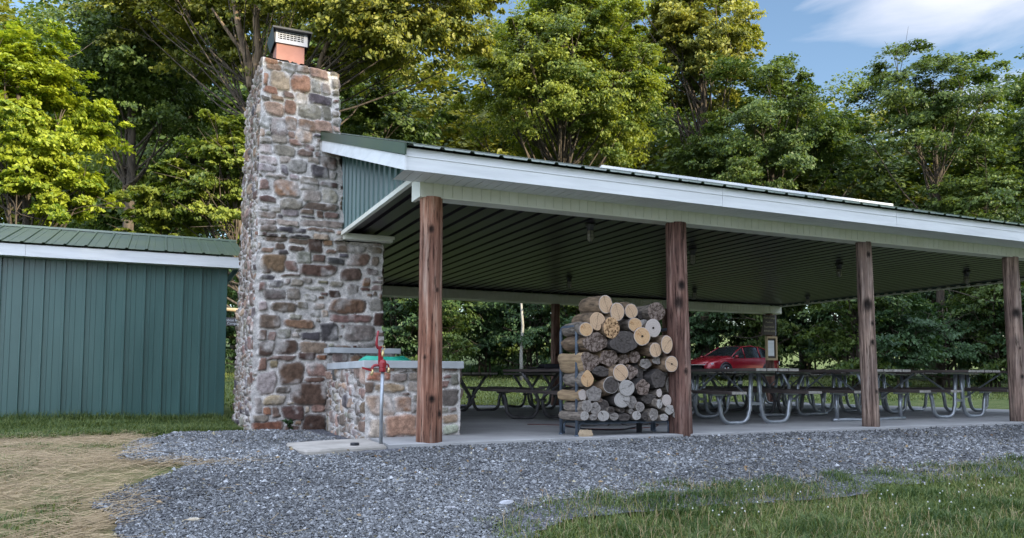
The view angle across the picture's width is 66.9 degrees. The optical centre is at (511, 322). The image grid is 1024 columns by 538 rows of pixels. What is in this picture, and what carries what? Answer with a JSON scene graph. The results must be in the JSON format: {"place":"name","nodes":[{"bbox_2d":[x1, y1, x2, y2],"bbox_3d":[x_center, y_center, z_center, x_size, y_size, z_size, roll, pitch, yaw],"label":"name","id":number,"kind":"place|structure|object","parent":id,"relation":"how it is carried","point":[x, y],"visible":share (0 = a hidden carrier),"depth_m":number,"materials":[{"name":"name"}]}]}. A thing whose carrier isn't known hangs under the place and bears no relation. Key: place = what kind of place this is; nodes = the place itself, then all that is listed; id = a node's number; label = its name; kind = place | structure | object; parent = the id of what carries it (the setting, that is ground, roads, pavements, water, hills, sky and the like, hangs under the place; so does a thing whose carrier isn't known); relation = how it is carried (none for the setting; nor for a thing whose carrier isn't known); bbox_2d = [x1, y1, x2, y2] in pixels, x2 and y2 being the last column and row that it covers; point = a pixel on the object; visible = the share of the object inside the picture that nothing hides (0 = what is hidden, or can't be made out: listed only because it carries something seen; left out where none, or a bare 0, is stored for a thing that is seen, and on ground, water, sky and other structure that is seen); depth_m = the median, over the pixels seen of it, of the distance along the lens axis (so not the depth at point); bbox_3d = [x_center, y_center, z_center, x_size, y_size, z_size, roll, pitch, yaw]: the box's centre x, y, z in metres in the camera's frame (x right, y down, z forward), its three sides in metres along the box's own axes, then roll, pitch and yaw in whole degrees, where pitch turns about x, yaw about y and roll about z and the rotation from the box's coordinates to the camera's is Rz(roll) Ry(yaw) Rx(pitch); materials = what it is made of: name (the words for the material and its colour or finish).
{"place":"outdoors","nodes":[
{"label":"outdoors","id":0,"kind":"place"},
{"bbox_2d":[0,407,244,441],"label":"grass","id":1,"kind":"structure","parent":0,"point":[81,424],"depth_m":11.11,"materials":[{"name":"green plant"}]},
{"bbox_2d":[0,322,1023,537],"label":"ground","id":2,"kind":"structure","parent":0,"point":[994,403],"depth_m":6.00,"materials":[{"name":"plant"}]},
{"bbox_2d":[0,0,80,225],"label":"woodland tree","id":3,"kind":"object","parent":2,"relation":"on","point":[4,7],"visible":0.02,"depth_m":47.65,"materials":[{"name":"green plant"}]},
{"bbox_2d":[0,440,134,537],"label":"green patch grass","id":4,"kind":"structure","parent":2,"relation":"on","point":[107,446],"depth_m":5.05,"materials":[{"name":"green plant"}]},
{"bbox_2d":[0,17,136,227],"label":"maple tree","id":5,"kind":"object","parent":2,"relation":"on","point":[36,146],"visible":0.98,"depth_m":21.84,"materials":[{"name":"green plant"}]},
{"bbox_2d":[0,8,143,230],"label":"woodland tree","id":6,"kind":"object","parent":2,"relation":"on","point":[37,13],"visible":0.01,"depth_m":45.51,"materials":[{"name":"green plant"}]},
{"bbox_2d":[0,0,232,230],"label":"oak tree","id":7,"kind":"object","parent":2,"relation":"on","point":[143,88],"visible":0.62,"depth_m":32.18,"materials":[{"name":"green plant"}]},
{"bbox_2d":[0,223,239,419],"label":"storage shed","id":8,"kind":"structure","parent":2,"relation":"on","point":[98,321],"depth_m":12.90,"materials":[{"name":"teal metal"}]},
{"bbox_2d":[28,0,248,278],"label":"woodland tree","id":9,"kind":"object","parent":2,"relation":"on","point":[146,155],"visible":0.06,"depth_m":42.63,"materials":[{"name":"green plant"}]},
{"bbox_2d":[0,429,307,537],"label":"hay","id":10,"kind":"object","parent":2,"relation":"on","point":[93,456],"visible":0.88,"depth_m":5.78,"materials":[{"name":"plant"}]},
{"bbox_2d":[103,108,245,312],"bbox_3d":[-10.221,-2.583,26.154,6.280,9.393,4.234,-1,-4,11],"label":"sapling tree","id":11,"kind":"object","parent":2,"relation":"on","point":[204,184],"visible":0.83,"depth_m":25.57,"materials":[{"name":"green plant"}]},
{"bbox_2d":[225,269,238,369],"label":"understory tree","id":12,"kind":"object","parent":2,"relation":"on","point":[231,333],"visible":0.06,"depth_m":30.89,"materials":[{"name":"green plant"}]},
{"bbox_2d":[80,0,511,126],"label":"forked oak tree","id":13,"kind":"object","parent":2,"relation":"on","point":[371,37],"visible":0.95,"depth_m":28.59,"materials":[{"name":"green plant"}]},
{"bbox_2d":[193,21,421,220],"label":"woodland tree","id":14,"kind":"object","parent":2,"relation":"on","point":[312,61],"visible":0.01,"depth_m":44.73,"materials":[{"name":"green plant"}]},
{"bbox_2d":[231,25,384,430],"bbox_3d":[-3.207,-1.338,12.102,1.894,6.210,2.698,2,-4,-25],"label":"stone chimney","id":15,"kind":"object","parent":2,"relation":"on","point":[306,296],"visible":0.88,"depth_m":10.87,"materials":[{"name":"stone"}]},
{"bbox_2d":[286,438,386,455],"bbox_3d":[-1.719,1.228,7.510,0.855,0.116,1.110,2,-4,-25],"label":"concrete pad","id":16,"kind":"object","parent":2,"relation":"on","point":[311,448],"visible":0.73,"depth_m":7.29,"materials":[{"name":"grey concrete"}]},
{"bbox_2d":[362,331,389,443],"bbox_3d":[-1.317,0.624,7.498,0.284,1.102,0.078,2,-4,-25],"label":"yard hydrant","id":17,"kind":"object","parent":16,"relation":"on","point":[382,364],"visible":0.98,"depth_m":7.51,"materials":[{"name":"metal"}]},
{"bbox_2d":[339,74,459,343],"bbox_3d":[-5.558,-4.293,33.660,6.181,13.307,4.978,-1,-4,11],"label":"leafy tree","id":18,"kind":"object","parent":2,"relation":"on","point":[371,119],"visible":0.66,"depth_m":33.38,"materials":[{"name":"green plant"}]},
{"bbox_2d":[382,297,467,360],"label":"understory tree","id":19,"kind":"object","parent":2,"relation":"on","point":[398,336],"visible":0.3,"depth_m":30.29,"materials":[{"name":"green plant"}]},
{"bbox_2d":[385,298,498,377],"bbox_3d":[-2.959,-0.097,30.705,4.731,4.998,4.891,3,-5,-33],"label":"understory tree","id":20,"kind":"object","parent":2,"relation":"on","point":[458,342],"visible":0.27,"depth_m":30.15,"materials":[{"name":"green plant"}]},
{"bbox_2d":[353,52,549,353],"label":"woodland tree","id":21,"kind":"object","parent":2,"relation":"on","point":[454,139],"visible":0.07,"depth_m":43.10,"materials":[{"name":"green plant"}]},
{"bbox_2d":[443,301,538,377],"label":"understory tree","id":22,"kind":"object","parent":2,"relation":"on","point":[477,324],"visible":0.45,"depth_m":32.86,"materials":[{"name":"green plant"}]},
{"bbox_2d":[431,0,597,361],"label":"woodland tree","id":23,"kind":"object","parent":2,"relation":"on","point":[441,90],"visible":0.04,"depth_m":47.20,"materials":[{"name":"green plant"}]},
{"bbox_2d":[474,302,575,378],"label":"understory tree","id":24,"kind":"object","parent":2,"relation":"on","point":[534,339],"visible":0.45,"depth_m":32.17,"materials":[{"name":"green plant"}]},
{"bbox_2d":[517,304,579,363],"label":"understory tree","id":25,"kind":"object","parent":2,"relation":"on","point":[568,308],"visible":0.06,"depth_m":31.69,"materials":[{"name":"green plant"}]},
{"bbox_2d":[81,423,1023,537],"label":"gravel bed","id":26,"kind":"object","parent":2,"relation":"on","point":[525,514],"visible":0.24,"depth_m":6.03,"materials":[{"name":"grey gravel"}]},
{"bbox_2d":[156,428,1015,516],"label":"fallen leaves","id":27,"kind":"object","parent":26,"relation":"on","point":[616,458],"visible":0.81,"depth_m":7.05,"materials":[{"name":"brown plant"}]},
{"bbox_2d":[441,0,680,314],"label":"round tree","id":28,"kind":"object","parent":2,"relation":"on","point":[574,85],"visible":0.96,"depth_m":33.52,"materials":[{"name":"green plant"}]},
{"bbox_2d":[492,25,673,172],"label":"woodland tree","id":29,"kind":"object","parent":2,"relation":"on","point":[598,158],"visible":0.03,"depth_m":44.26,"materials":[{"name":"green plant"}]},
{"bbox_2d":[578,24,731,168],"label":"woodland tree","id":30,"kind":"object","parent":2,"relation":"on","point":[667,129],"visible":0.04,"depth_m":47.65,"materials":[{"name":"green plant"}]},
{"bbox_2d":[614,0,770,377],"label":"tall olive tree","id":31,"kind":"object","parent":2,"relation":"on","point":[675,25],"visible":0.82,"depth_m":39.38,"materials":[{"name":"green plant"}]},
{"bbox_2d":[661,311,723,354],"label":"understory tree","id":32,"kind":"object","parent":2,"relation":"on","point":[693,338],"visible":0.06,"depth_m":38.89,"materials":[{"name":"green plant"}]},
{"bbox_2d":[370,402,1023,448],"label":"concrete slab","id":33,"kind":"structure","parent":2,"relation":"on","point":[498,426],"depth_m":10.63,"materials":[{"name":"grey concrete"}]},
{"bbox_2d":[324,347,463,439],"bbox_3d":[-1.640,0.899,9.709,1.185,1.231,2.865,2,-4,-25],"label":"stone counter","id":34,"kind":"object","parent":33,"relation":"on","point":[352,406],"visible":0.81,"depth_m":8.58,"materials":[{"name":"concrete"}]},
{"bbox_2d":[460,372,516,410],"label":"picnic table","id":35,"kind":"object","parent":33,"relation":"on","point":[471,399],"visible":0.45,"depth_m":15.55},
{"bbox_2d":[487,373,572,409],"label":"picnic table","id":36,"kind":"object","parent":33,"relation":"on","point":[530,397],"visible":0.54,"depth_m":17.26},
{"bbox_2d":[480,369,691,426],"bbox_3d":[0.926,1.077,11.421,1.570,0.799,3.456,2,-4,-25],"label":"picnic table","id":37,"kind":"object","parent":33,"relation":"on","point":[546,392],"visible":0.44,"depth_m":12.18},
{"bbox_2d":[559,325,668,436],"bbox_3d":[1.201,0.655,8.865,1.311,1.219,0.413,2,-4,-25],"label":"firewood rack","id":38,"kind":"object","parent":33,"relation":"on","point":[578,424],"visible":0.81,"depth_m":8.73,"materials":[{"name":"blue metal"}]},
{"bbox_2d":[587,414,596,419],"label":"firewood log","id":39,"kind":"object","parent":38,"relation":"on","point":[592,416],"visible":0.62,"depth_m":8.38,"materials":[{"name":"grey wood"}]},
{"bbox_2d":[564,400,592,412],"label":"firewood log","id":40,"kind":"object","parent":39,"relation":"on","point":[584,405],"visible":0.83,"depth_m":8.37,"materials":[{"name":"grey wood"}]},
{"bbox_2d":[557,389,586,400],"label":"firewood log","id":41,"kind":"object","parent":40,"relation":"on","point":[571,395],"visible":0.99,"depth_m":8.50,"materials":[{"name":"brown wood"}]},
{"bbox_2d":[563,370,593,387],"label":"firewood log","id":42,"kind":"object","parent":41,"relation":"on","point":[584,378],"visible":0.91,"depth_m":8.38,"materials":[{"name":"beige wood"}]},
{"bbox_2d":[558,352,599,372],"bbox_3d":[0.734,0.445,8.601,0.288,0.234,0.442,2,-4,-30],"label":"firewood log","id":43,"kind":"object","parent":42,"relation":"on","point":[586,361],"visible":0.99,"depth_m":8.46,"materials":[{"name":"brown wood"}]},
{"bbox_2d":[561,332,607,352],"bbox_3d":[0.813,0.220,8.633,0.370,0.227,0.440,2,-5,-30],"label":"firewood log","id":44,"kind":"object","parent":43,"relation":"on","point":[595,342],"visible":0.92,"depth_m":8.47,"materials":[{"name":"brown wood"}]},
{"bbox_2d":[562,322,592,336],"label":"firewood log","id":45,"kind":"object","parent":44,"relation":"on","point":[583,328],"visible":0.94,"depth_m":8.41,"materials":[{"name":"beige wood"}]},
{"bbox_2d":[572,312,604,329],"bbox_3d":[0.852,-0.010,8.658,0.205,0.211,0.436,2,-5,-24],"label":"firewood log","id":46,"kind":"object","parent":44,"relation":"on","point":[595,320],"visible":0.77,"depth_m":8.47,"materials":[{"name":"beige wood"}]},
{"bbox_2d":[579,295,611,313],"bbox_3d":[0.930,-0.195,8.717,0.204,0.211,0.436,2,-5,-25],"label":"firewood log","id":47,"kind":"object","parent":46,"relation":"on","point":[602,304],"visible":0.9,"depth_m":8.56,"materials":[{"name":"beige wood"}]},
{"bbox_2d":[596,411,608,420],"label":"firewood log","id":48,"kind":"object","parent":38,"relation":"on","point":[602,415],"visible":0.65,"depth_m":8.42,"materials":[{"name":"grey wood"}]},
{"bbox_2d":[593,399,608,410],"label":"firewood log","id":49,"kind":"object","parent":48,"relation":"on","point":[604,404],"visible":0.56,"depth_m":8.49,"materials":[{"name":"grey wood"}]},
{"bbox_2d":[591,376,618,397],"bbox_3d":[0.977,0.721,8.653,0.253,0.242,0.440,2,-5,-23],"label":"firewood log","id":50,"kind":"object","parent":49,"relation":"on","point":[607,386],"visible":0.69,"depth_m":8.47,"materials":[{"name":"grey wood"}]},
{"bbox_2d":[614,411,630,420],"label":"firewood log","id":51,"kind":"object","parent":38,"relation":"on","point":[623,416],"visible":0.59,"depth_m":8.57,"materials":[{"name":"grey wood"}]},
{"bbox_2d":[610,406,624,412],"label":"firewood log","id":52,"kind":"object","parent":51,"relation":"on","point":[619,409],"visible":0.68,"depth_m":8.56,"materials":[{"name":"grey wood"}]},
{"bbox_2d":[601,392,629,407],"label":"firewood log","id":53,"kind":"object","parent":52,"relation":"on","point":[617,399],"visible":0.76,"depth_m":8.52,"materials":[{"name":"grey wood"}]},
{"bbox_2d":[616,380,634,395],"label":"firewood log","id":54,"kind":"object","parent":53,"relation":"on","point":[626,387],"visible":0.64,"depth_m":8.53,"materials":[{"name":"grey wood"}]},
{"bbox_2d":[594,364,627,380],"bbox_3d":[1.091,0.562,8.696,0.230,0.198,0.436,2,-4,-25],"label":"firewood log","id":55,"kind":"object","parent":54,"relation":"on","point":[618,372],"visible":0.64,"depth_m":8.51,"materials":[{"name":"beige wood"}]},
{"bbox_2d":[615,353,628,364],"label":"firewood log","id":56,"kind":"object","parent":55,"relation":"on","point":[623,359],"visible":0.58,"depth_m":8.63,"materials":[{"name":"grey wood"}]},
{"bbox_2d":[602,331,637,352],"bbox_3d":[1.146,0.222,8.741,0.375,0.248,0.441,2,-4,-22],"label":"firewood log","id":57,"kind":"object","parent":56,"relation":"on","point":[623,342],"visible":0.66,"depth_m":8.55,"materials":[{"name":"grey wood"}]},
{"bbox_2d":[593,316,619,337],"bbox_3d":[1.002,0.052,8.686,0.212,0.262,0.441,2,-4,-25],"label":"firewood log","id":58,"kind":"object","parent":57,"relation":"on","point":[610,327],"visible":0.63,"depth_m":8.50,"materials":[{"name":"beige wood"}]},
{"bbox_2d":[632,408,657,421],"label":"firewood log","id":59,"kind":"object","parent":38,"relation":"on","point":[652,414],"visible":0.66,"depth_m":8.72,"materials":[{"name":"grey wood"}]},
{"bbox_2d":[644,398,661,408],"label":"firewood log","id":60,"kind":"object","parent":59,"relation":"on","point":[656,403],"visible":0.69,"depth_m":8.71,"materials":[{"name":"grey wood"}]},
{"bbox_2d":[630,394,655,403],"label":"firewood log","id":61,"kind":"object","parent":60,"relation":"on","point":[646,399],"visible":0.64,"depth_m":8.74,"materials":[{"name":"grey wood"}]},
{"bbox_2d":[625,378,649,394],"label":"firewood log","id":62,"kind":"object","parent":61,"relation":"on","point":[642,386],"visible":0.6,"depth_m":8.67,"materials":[{"name":"grey wood"}]},
{"bbox_2d":[626,363,643,378],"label":"firewood log","id":63,"kind":"object","parent":62,"relation":"on","point":[639,375],"visible":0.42,"depth_m":8.77,"materials":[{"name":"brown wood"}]},
{"bbox_2d":[637,359,651,369],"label":"firewood log","id":64,"kind":"object","parent":63,"relation":"on","point":[644,364],"visible":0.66,"depth_m":8.75,"materials":[{"name":"grey wood"}]},
{"bbox_2d":[639,357,659,364],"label":"firewood log","id":65,"kind":"object","parent":64,"relation":"on","point":[654,360],"visible":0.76,"depth_m":8.77,"materials":[{"name":"grey wood"}]},
{"bbox_2d":[630,342,660,356],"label":"firewood log","id":66,"kind":"object","parent":65,"relation":"on","point":[650,349],"visible":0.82,"depth_m":8.73,"materials":[{"name":"beige wood"}]},
{"bbox_2d":[642,319,660,339],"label":"firewood log","id":67,"kind":"object","parent":66,"relation":"on","point":[652,327],"visible":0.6,"depth_m":8.75,"materials":[{"name":"white wood"}]},
{"bbox_2d":[637,302,664,320],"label":"firewood log","id":68,"kind":"object","parent":67,"relation":"on","point":[655,310],"visible":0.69,"depth_m":8.88,"materials":[{"name":"grey wood"}]},
{"bbox_2d":[648,389,661,396],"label":"firewood log","id":69,"kind":"object","parent":61,"relation":"on","point":[657,392],"visible":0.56,"depth_m":8.79,"materials":[{"name":"white wood"}]},
{"bbox_2d":[643,369,665,388],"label":"firewood log","id":70,"kind":"object","parent":69,"relation":"on","point":[654,378],"visible":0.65,"depth_m":8.77,"materials":[{"name":"grey wood"}]},
{"bbox_2d":[645,355,677,371],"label":"firewood log","id":71,"kind":"object","parent":70,"relation":"on","point":[668,364],"visible":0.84,"depth_m":8.79,"materials":[{"name":"beige wood"}]},
{"bbox_2d":[318,130,1023,442],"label":"pavilion","id":72,"kind":"structure","parent":33,"relation":"on","point":[439,223],"depth_m":10.60,"materials":[{"name":"green metal"}]},
{"bbox_2d":[663,372,733,414],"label":"picnic table","id":73,"kind":"object","parent":33,"relation":"on","point":[708,411],"visible":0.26,"depth_m":13.54,"materials":[{"name":"metal"}]},
{"bbox_2d":[697,372,810,414],"bbox_3d":[4.464,1.319,14.663,1.570,0.799,2.446,2,-4,-24],"label":"picnic table","id":74,"kind":"object","parent":33,"relation":"on","point":[775,399],"visible":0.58,"depth_m":14.19,"materials":[{"name":"grey metal"}]},
{"bbox_2d":[691,368,821,424],"bbox_3d":[3.093,1.073,11.517,1.570,0.779,2.406,2,-4,-24],"label":"picnic table","id":75,"kind":"object","parent":33,"relation":"on","point":[718,393],"visible":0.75,"depth_m":10.85,"materials":[{"name":"metal"}]},
{"bbox_2d":[754,372,860,412],"bbox_3d":[5.884,1.369,15.476,1.570,0.779,2.406,2,-4,-25],"label":"picnic table","id":76,"kind":"object","parent":33,"relation":"on","point":[838,374],"visible":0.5,"depth_m":14.88,"materials":[{"name":"metal"}]},
{"bbox_2d":[741,369,930,421],"bbox_3d":[5.099,1.148,12.464,1.570,0.789,2.446,2,-4,-24],"label":"picnic table","id":77,"kind":"object","parent":33,"relation":"on","point":[836,392],"visible":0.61,"depth_m":12.01,"materials":[{"name":"metal"}]},
{"bbox_2d":[820,373,937,411],"bbox_3d":[7.423,1.404,15.958,1.570,0.779,2.406,2,-4,-25],"label":"picnic table","id":78,"kind":"object","parent":33,"relation":"on","point":[911,408],"visible":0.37,"depth_m":15.39,"materials":[{"name":"metal"}]},
{"bbox_2d":[846,370,1007,417],"bbox_3d":[6.958,1.203,13.279,1.570,0.779,2.406,2,-4,-24],"label":"picnic table","id":79,"kind":"object","parent":33,"relation":"on","point":[954,390],"visible":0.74,"depth_m":12.64,"materials":[{"name":"metal"}]},
{"bbox_2d":[917,371,1007,411],"bbox_3d":[9.040,1.273,14.229,1.570,0.779,2.406,2,-4,-24],"label":"picnic table","id":80,"kind":"object","parent":33,"relation":"on","point":[968,395],"visible":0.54,"depth_m":14.85,"materials":[{"name":"metal"}]},
{"bbox_2d":[660,311,753,358],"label":"understory tree","id":81,"kind":"object","parent":2,"relation":"on","point":[722,316],"visible":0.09,"depth_m":38.64,"materials":[{"name":"green plant"}]},
{"bbox_2d":[691,346,779,378],"bbox_3d":[10.208,1.837,36.069,4.970,1.570,2.251,3,-5,-34],"label":"parked car","id":82,"kind":"object","parent":2,"relation":"on","point":[737,357],"visible":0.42,"depth_m":35.34,"materials":[{"name":"red paint"}]},
{"bbox_2d":[614,64,865,331],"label":"woodland tree","id":83,"kind":"object","parent":2,"relation":"on","point":[678,144],"visible":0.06,"depth_m":42.30,"materials":[{"name":"green plant"}]},
{"bbox_2d":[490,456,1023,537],"bbox_3d":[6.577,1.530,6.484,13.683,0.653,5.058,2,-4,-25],"label":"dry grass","id":84,"kind":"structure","parent":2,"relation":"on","point":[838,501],"depth_m":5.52,"materials":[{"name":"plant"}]},
{"bbox_2d":[646,51,875,335],"bbox_3d":[11.716,-4.992,36.879,10.657,15.554,8.658,-1,-4,17],"label":"shaded tree","id":85,"kind":"object","parent":2,"relation":"on","point":[807,144],"visible":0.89,"depth_m":35.72,"materials":[{"name":"green plant"}]},
{"bbox_2d":[726,305,833,377],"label":"understory tree","id":86,"kind":"object","parent":2,"relation":"on","point":[783,331],"visible":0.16,"depth_m":39.82,"materials":[{"name":"green plant"}]},
{"bbox_2d":[712,96,886,310],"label":"woodland tree","id":87,"kind":"object","parent":2,"relation":"on","point":[832,188],"visible":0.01,"depth_m":43.95,"materials":[{"name":"green plant"}]},
{"bbox_2d":[777,312,843,377],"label":"understory tree","id":88,"kind":"object","parent":2,"relation":"on","point":[811,347],"visible":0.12,"depth_m":41.29,"materials":[{"name":"green plant"}]},
{"bbox_2d":[734,99,958,357],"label":"woodland tree","id":89,"kind":"object","parent":2,"relation":"on","point":[869,187],"visible":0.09,"depth_m":43.78,"materials":[{"name":"green plant"}]},
{"bbox_2d":[778,297,914,377],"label":"understory tree","id":90,"kind":"object","parent":2,"relation":"on","point":[825,316],"visible":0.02,"depth_m":40.26,"materials":[{"name":"green plant"}]},
{"bbox_2d":[785,293,933,386],"bbox_3d":[13.767,-0.043,31.460,5.677,5.897,5.869,3,-5,-36],"label":"understory tree","id":91,"kind":"object","parent":2,"relation":"on","point":[840,340],"visible":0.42,"depth_m":31.14,"materials":[{"name":"green plant"}]},
{"bbox_2d":[848,293,973,386],"bbox_3d":[15.400,0.540,30.631,4.277,4.730,4.606,0,-4,4],"label":"understory tree","id":92,"kind":"object","parent":2,"relation":"on","point":[913,328],"visible":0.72,"depth_m":29.81,"materials":[{"name":"green plant"}]},
{"bbox_2d":[835,86,1004,375],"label":"woodland tree","id":93,"kind":"object","parent":2,"relation":"on","point":[874,120],"visible":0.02,"depth_m":48.20,"materials":[{"name":"green plant"}]},
{"bbox_2d":[837,31,1022,385],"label":"layered tree","id":94,"kind":"object","parent":2,"relation":"on","point":[938,114],"visible":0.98,"depth_m":35.09,"materials":[{"name":"green plant"}]},
{"bbox_2d":[880,288,996,380],"bbox_3d":[21.725,-0.238,39.920,7.082,7.004,8.365,-2,-4,23],"label":"understory tree","id":95,"kind":"object","parent":2,"relation":"on","point":[930,295],"visible":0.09,"depth_m":38.21,"materials":[{"name":"green plant"}]},
{"bbox_2d":[866,69,1023,378],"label":"woodland tree","id":96,"kind":"object","parent":2,"relation":"on","point":[960,170],"visible":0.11,"depth_m":43.77,"materials":[{"name":"green plant"}]},
{"bbox_2d":[892,290,1005,387],"bbox_3d":[19.096,0.734,33.634,5.856,4.614,4.957,-2,-4,30],"label":"understory tree","id":97,"kind":"object","parent":2,"relation":"on","point":[959,353],"visible":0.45,"depth_m":32.89,"materials":[{"name":"green plant"}]},
{"bbox_2d":[917,123,1023,386],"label":"tree","id":98,"kind":"object","parent":2,"relation":"on","point":[984,192],"visible":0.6,"depth_m":34.02,"materials":[{"name":"green plant"}]},
{"bbox_2d":[940,281,1023,391],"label":"understory tree","id":99,"kind":"object","parent":2,"relation":"on","point":[993,292],"visible":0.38,"depth_m":32.59,"materials":[{"name":"green plant"}]},
{"bbox_2d":[987,46,1023,208],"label":"edge tree","id":100,"kind":"object","parent":2,"relation":"on","point":[1017,99],"visible":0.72,"depth_m":37.65,"materials":[{"name":"green plant"}]},
{"bbox_2d":[0,0,1023,325],"label":"sky","id":101,"kind":"structure","parent":0,"point":[830,37],"materials":[{"name":"blue"}]},
{"bbox_2d":[224,368,1008,410],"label":"back lawn grass","id":102,"kind":"structure","parent":0,"point":[519,398],"depth_m":28.14,"materials":[{"name":"green plant"}]},
{"bbox_2d":[473,451,1023,537],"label":"front lawn grass","id":103,"kind":"structure","parent":0,"point":[983,503],"depth_m":5.65,"materials":[{"name":"green plant"}]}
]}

